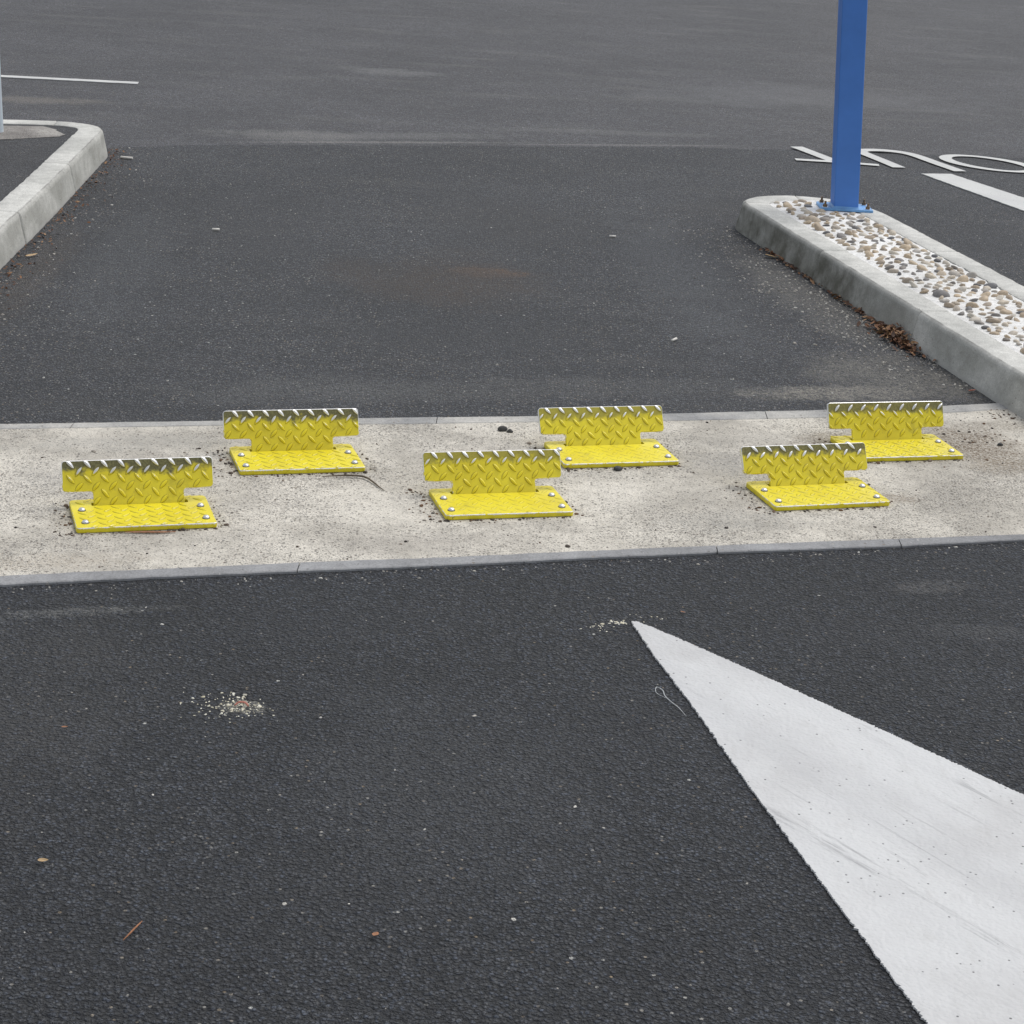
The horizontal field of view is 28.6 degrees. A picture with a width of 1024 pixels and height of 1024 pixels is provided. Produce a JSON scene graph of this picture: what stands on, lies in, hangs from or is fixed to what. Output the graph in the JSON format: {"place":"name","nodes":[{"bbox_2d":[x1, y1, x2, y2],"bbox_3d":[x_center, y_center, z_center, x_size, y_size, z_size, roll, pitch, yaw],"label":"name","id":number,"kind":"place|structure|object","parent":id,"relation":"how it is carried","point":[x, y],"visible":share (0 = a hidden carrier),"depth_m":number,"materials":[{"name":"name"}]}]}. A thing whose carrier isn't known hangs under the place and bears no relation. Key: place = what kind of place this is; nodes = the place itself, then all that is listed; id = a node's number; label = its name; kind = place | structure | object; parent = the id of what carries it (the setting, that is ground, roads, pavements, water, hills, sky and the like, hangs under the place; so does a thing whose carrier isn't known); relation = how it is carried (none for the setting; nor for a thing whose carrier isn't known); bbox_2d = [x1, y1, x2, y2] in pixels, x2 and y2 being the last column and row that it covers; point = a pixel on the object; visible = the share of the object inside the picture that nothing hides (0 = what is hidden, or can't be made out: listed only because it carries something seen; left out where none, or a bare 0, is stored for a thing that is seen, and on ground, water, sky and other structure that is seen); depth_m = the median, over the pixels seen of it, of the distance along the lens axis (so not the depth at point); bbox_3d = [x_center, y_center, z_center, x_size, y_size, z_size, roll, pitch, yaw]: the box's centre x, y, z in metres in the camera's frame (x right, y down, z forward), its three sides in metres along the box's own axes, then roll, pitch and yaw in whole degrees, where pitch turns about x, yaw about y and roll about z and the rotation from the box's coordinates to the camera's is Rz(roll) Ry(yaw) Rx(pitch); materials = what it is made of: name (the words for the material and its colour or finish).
{"place":"outdoors","nodes":[
{"label":"outdoors","id":0,"kind":"place"},
{"bbox_2d":[0,542,1023,1023],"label":"road","id":1,"kind":"structure","parent":0,"point":[308,808],"depth_m":3.44,"materials":[{"name":"black asphalt"}]},
{"bbox_2d":[123,921,141,939],"bbox_3d":[-0.555,0.613,2.939,0.003,0.004,0.058,10,20,16],"label":"twig","id":2,"kind":"object","parent":1,"relation":"on","point":[133,929],"visible":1,"depth_m":2.94,"materials":[{"name":"brown wood"}]},
{"bbox_2d":[180,692,274,722],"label":"pale crumbs","id":3,"kind":"object","parent":1,"relation":"on","point":[243,708],"visible":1,"depth_m":3.69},
{"bbox_2d":[234,701,248,705],"bbox_3d":[-0.496,0.352,3.682,0.028,0.006,0.014,4,20,0],"label":"red scrap","id":4,"kind":"object","parent":1,"relation":"on","point":[238,702],"visible":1,"depth_m":3.68,"materials":[{"name":"red"}]},
{"bbox_2d":[0,409,1023,575],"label":"concrete strip","id":5,"kind":"object","parent":1,"relation":"on","point":[334,518],"visible":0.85,"depth_m":4.87,"materials":[{"name":"grey concrete"}]},
{"bbox_2d":[61,457,216,532],"bbox_3d":[-0.843,-0.042,4.572,0.346,0.107,0.196,-2,21,-17],"label":"flow plate","id":6,"kind":"object","parent":5,"relation":"on","point":[138,494],"visible":1,"depth_m":4.61,"materials":[{"name":"metal"}]},
{"bbox_2d":[127,531,175,532],"bbox_3d":[-0.809,0.044,4.486,0.113,0.004,0.008,0,20,-11],"label":"twig","id":7,"kind":"object","parent":5,"relation":"on","point":[150,531],"visible":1,"depth_m":4.48,"materials":[{"name":"brown wood"}]},
{"bbox_2d":[223,408,364,474],"bbox_3d":[-0.538,-0.178,5.014,0.346,0.106,0.197,-2,20,-16],"label":"flow plate","id":8,"kind":"object","parent":5,"relation":"on","point":[295,441],"visible":1,"depth_m":5.05,"materials":[{"name":"metal"}]},
{"bbox_2d":[322,474,384,490],"bbox_3d":[-0.375,-0.079,4.911,0.174,0.006,0.057,12,21,22],"label":"twig","id":9,"kind":"object","parent":5,"relation":"on","point":[368,478],"visible":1,"depth_m":4.92,"materials":[{"name":"wood"}]},
{"bbox_2d":[422,449,572,519],"bbox_3d":[-0.028,-0.068,4.808,0.346,0.103,0.204,-2,20,-16],"label":"flow plate","id":10,"kind":"object","parent":5,"relation":"on","point":[492,484],"visible":1,"depth_m":4.85,"materials":[{"name":"metal"}]},
{"bbox_2d":[498,426,507,431],"bbox_3d":[-0.025,-0.224,5.383,0.027,0.017,0.020,4,20,0],"label":"stone","id":11,"kind":"object","parent":5,"relation":"on","point":[502,428],"visible":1,"depth_m":5.38,"materials":[{"name":"grey stone"}]},
{"bbox_2d":[14,407,1020,566],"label":"dirt crumbs","id":12,"kind":"object","parent":5,"relation":"on","point":[420,505],"visible":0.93,"depth_m":4.93,"materials":[{"name":"brown soil"}]},
{"bbox_2d":[538,405,678,467],"bbox_3d":[0.258,-0.198,5.229,0.346,0.101,0.208,-2,20,-16],"label":"flow plate","id":13,"kind":"object","parent":5,"relation":"on","point":[600,437],"visible":0.98,"depth_m":5.27,"materials":[{"name":"metal"}]},
{"bbox_2d":[614,466,621,470],"bbox_3d":[0.271,-0.110,5.125,0.023,0.014,0.017,4,20,0],"label":"stone","id":14,"kind":"object","parent":5,"relation":"on","point":[617,468],"visible":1,"depth_m":5.12,"materials":[{"name":"grey stone"}]},
{"bbox_2d":[740,442,889,510],"bbox_3d":[0.766,-0.091,5.024,0.346,0.102,0.207,-2,21,-17],"label":"flow plate","id":15,"kind":"object","parent":5,"relation":"on","point":[806,476],"visible":1,"depth_m":5.06,"materials":[{"name":"metal"}]},
{"bbox_2d":[827,401,962,461],"bbox_3d":[1.044,-0.220,5.432,0.346,0.107,0.196,-2,20,-16],"label":"flow plate","id":16,"kind":"object","parent":5,"relation":"on","point":[886,431],"visible":0.91,"depth_m":5.48,"materials":[{"name":"metal"}]},
{"bbox_2d":[0,534,1023,586],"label":"concrete edging","id":17,"kind":"object","parent":1,"relation":"on","point":[189,572],"visible":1,"depth_m":4.45,"materials":[{"name":"grey concrete"}]},
{"bbox_2d":[580,614,662,631],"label":"paint flakes","id":18,"kind":"object","parent":1,"relation":"on","point":[621,622],"visible":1,"depth_m":4.18,"materials":[{"name":"white paint"}]},
{"bbox_2d":[655,687,685,715],"bbox_3d":[0.298,0.360,3.820,0.019,0.002,0.134,-3,21,-18],"label":"string","id":19,"kind":"object","parent":1,"relation":"on","point":[667,698],"visible":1,"depth_m":3.84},
{"bbox_2d":[631,621,1023,1023],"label":"road marking","id":20,"kind":"object","parent":1,"relation":"on","point":[911,854],"visible":1,"depth_m":3.39,"materials":[{"name":"white paint"}]},
{"bbox_2d":[0,0,1023,423],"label":"ground","id":21,"kind":"structure","parent":0,"point":[942,76],"depth_m":12.44,"materials":[{"name":"grey asphalt"}]},
{"bbox_2d":[1,75,138,83],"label":"road marking","id":22,"kind":"object","parent":21,"relation":"on","point":[66,79],"visible":0.98,"depth_m":10.96,"materials":[{"name":"white paint"}]},
{"bbox_2d":[0,403,1007,428],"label":"concrete edging","id":23,"kind":"object","parent":21,"relation":"on","point":[727,415],"visible":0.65,"depth_m":5.47,"materials":[{"name":"grey concrete"}]},
{"bbox_2d":[0,145,1023,423],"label":"lane","id":24,"kind":"structure","parent":21,"relation":"on","point":[378,205],"depth_m":6.91,"materials":[{"name":"grey asphalt"}]},
{"bbox_2d":[0,119,107,269],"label":"traffic island","id":25,"kind":"structure","parent":24,"relation":"on","point":[53,165],"depth_m":7.98,"materials":[{"name":"concrete"}]},
{"bbox_2d":[0,68,3,132],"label":"pale pole","id":26,"kind":"object","parent":25,"relation":"on","point":[1,120],"visible":1,"depth_m":8.58,"materials":[{"name":"metal"}]},
{"bbox_2d":[0,149,130,308],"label":"leaf litter","id":27,"kind":"object","parent":24,"relation":"on","point":[60,211],"visible":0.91,"depth_m":7.55,"materials":[{"name":"brown plant"}]},
{"bbox_2d":[0,147,188,335],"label":"grit","id":28,"kind":"object","parent":24,"relation":"on","point":[76,235],"visible":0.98,"depth_m":7.25,"materials":[{"name":"stone"}]},
{"bbox_2d":[120,156,132,158],"bbox_3d":[-1.696,-1.559,8.823,0.055,0.012,0.012,6,20,5],"label":"cigarette end","id":29,"kind":"object","parent":24,"relation":"on","point":[124,157],"visible":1,"depth_m":8.82,"materials":[{"name":"white paper"}]},
{"bbox_2d":[2,184,1023,1018],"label":"grit","id":30,"kind":"object","parent":24,"relation":"on","point":[442,406],"visible":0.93,"depth_m":5.65,"materials":[{"name":"stone"}]},
{"bbox_2d":[632,226,972,389],"bbox_3d":[0.872,-0.768,7.106,0.586,0.011,2.352,-1,20,-13],"label":"grit","id":31,"kind":"object","parent":24,"relation":"on","point":[839,321],"visible":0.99,"depth_m":6.94,"materials":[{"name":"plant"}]},
{"bbox_2d":[759,247,935,360],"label":"leaf litter","id":32,"kind":"object","parent":24,"relation":"on","point":[890,330],"visible":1,"depth_m":6.66,"materials":[{"name":"brown plant"}]},
{"bbox_2d":[735,196,1023,418],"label":"traffic island","id":33,"kind":"structure","parent":24,"relation":"on","point":[939,302],"depth_m":7.01,"materials":[{"name":"concrete"}]},
{"bbox_2d":[816,0,872,212],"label":"steel post","id":34,"kind":"object","parent":33,"relation":"on","point":[849,84],"visible":1,"depth_m":8.00,"materials":[{"name":"blue metal"}]},
{"bbox_2d":[793,147,1023,172],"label":"painted word","id":35,"kind":"object","parent":24,"relation":"on","point":[865,152],"visible":0.98,"depth_m":10.17,"materials":[{"name":"white paint"}]},
{"bbox_2d":[921,173,1023,210],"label":"road marking","id":36,"kind":"object","parent":24,"relation":"on","point":[1002,197],"visible":1,"depth_m":9.45,"materials":[{"name":"white paint"}]}
]}

